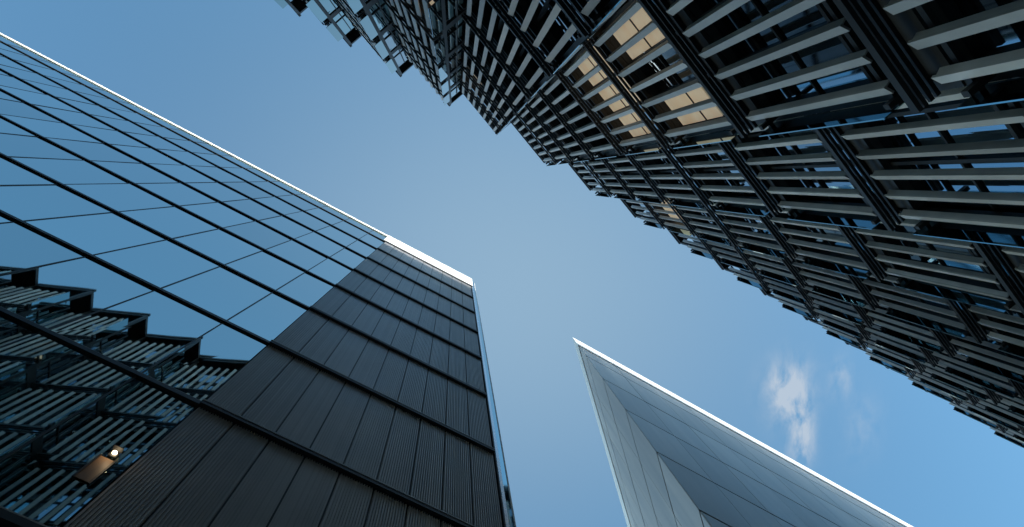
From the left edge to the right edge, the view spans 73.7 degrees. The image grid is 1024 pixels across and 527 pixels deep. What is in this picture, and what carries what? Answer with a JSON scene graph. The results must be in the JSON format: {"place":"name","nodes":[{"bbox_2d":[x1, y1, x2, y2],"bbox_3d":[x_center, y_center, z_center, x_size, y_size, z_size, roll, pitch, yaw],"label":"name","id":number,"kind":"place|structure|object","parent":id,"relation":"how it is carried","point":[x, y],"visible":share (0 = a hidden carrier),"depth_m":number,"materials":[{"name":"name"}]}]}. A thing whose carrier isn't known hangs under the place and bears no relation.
{"place":"outdoors","nodes":[
{"label":"outdoors","id":0,"kind":"place"},
{"bbox_2d":[0,0,1023,526],"label":"sky","id":1,"kind":"structure","parent":0,"point":[551,262],"materials":[{"name":"blue"}]},
{"label":"ground","id":2,"kind":"structure","parent":0,"visible":0},
{"bbox_2d":[0,33,387,526],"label":"mullions and transoms","id":3,"kind":"object","parent":2,"relation":"on","point":[8,517],"visible":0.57,"depth_m":18.36,"materials":[{"name":"black metal"}]},
{"bbox_2d":[0,35,385,526],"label":"curtain wall panes","id":4,"kind":"object","parent":3,"relation":"attached to","point":[47,382],"visible":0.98,"depth_m":15.02,"materials":[{"name":"blue glass"}]},
{"bbox_2d":[71,444,123,483],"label":"reflection of lit window","id":5,"kind":"object","parent":4,"relation":"attached to","point":[92,470],"visible":1,"depth_m":8.02,"materials":[{"name":"brown glass"}]},
{"bbox_2d":[60,243,383,526],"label":"structure","id":6,"kind":"object","parent":2,"relation":"on","point":[99,493],"depth_m":9.29,"materials":[{"name":"black metal"}]},
{"bbox_2d":[63,242,501,526],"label":"ribbed cladding","id":7,"kind":"structure","parent":6,"relation":"attached to","point":[198,467],"depth_m":12.46,"materials":[{"name":"grey metal"}]},
{"bbox_2d":[56,248,494,526],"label":"floor bands","id":8,"kind":"object","parent":7,"relation":"attached to","point":[311,454],"visible":0.99,"depth_m":14.77,"materials":[{"name":"black metal"}]},
{"bbox_2d":[384,236,515,526],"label":"coping and corner trim","id":9,"kind":"object","parent":2,"relation":"on","point":[506,505],"visible":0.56,"depth_m":19.16,"materials":[{"name":"metal"}]},
{"bbox_2d":[393,0,614,97],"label":"structure","id":10,"kind":"object","parent":2,"relation":"on","point":[557,78],"depth_m":20.74,"materials":[{"name":"metal"}]},
{"bbox_2d":[291,0,927,392],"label":"roof edge","id":11,"kind":"object","parent":10,"relation":"attached to","point":[353,34],"visible":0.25,"depth_m":34.27,"materials":[{"name":"brown metal"}]},
{"bbox_2d":[274,0,1023,447],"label":"frames and spandrels","id":12,"kind":"structure","parent":2,"relation":"on","point":[910,72],"depth_m":13.79,"materials":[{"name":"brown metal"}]},
{"bbox_2d":[289,0,1023,432],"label":"windows","id":13,"kind":"structure","parent":12,"relation":"attached to","point":[997,40],"depth_m":9.61,"materials":[{"name":"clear glass"}]},
{"bbox_2d":[429,0,722,218],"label":"window blinds","id":14,"kind":"object","parent":13,"relation":"attached to","point":[627,30],"depth_m":12.83,"materials":[{"name":"beige fabric"}]},
{"bbox_2d":[306,0,1023,443],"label":"vertical fins","id":15,"kind":"structure","parent":12,"relation":"attached to","point":[1000,16],"depth_m":12.01,"materials":[{"name":"grey metal"}]},
{"bbox_3d":[25.185,22.993,23.747,39.780,40.500,32.537,-1,-83,-5],"label":"structure","id":16,"kind":"object","parent":2,"relation":"on","visible":0},
{"bbox_2d":[579,346,903,526],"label":"cladding panels","id":17,"kind":"object","parent":16,"relation":"attached to","point":[676,463],"visible":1,"depth_m":29.81,"materials":[{"name":"silver metal"}]},
{"bbox_2d":[573,338,912,526],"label":"roof coping","id":18,"kind":"object","parent":16,"relation":"on","point":[577,343],"visible":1,"depth_m":40.64,"materials":[{"name":"white metal"}]}
]}

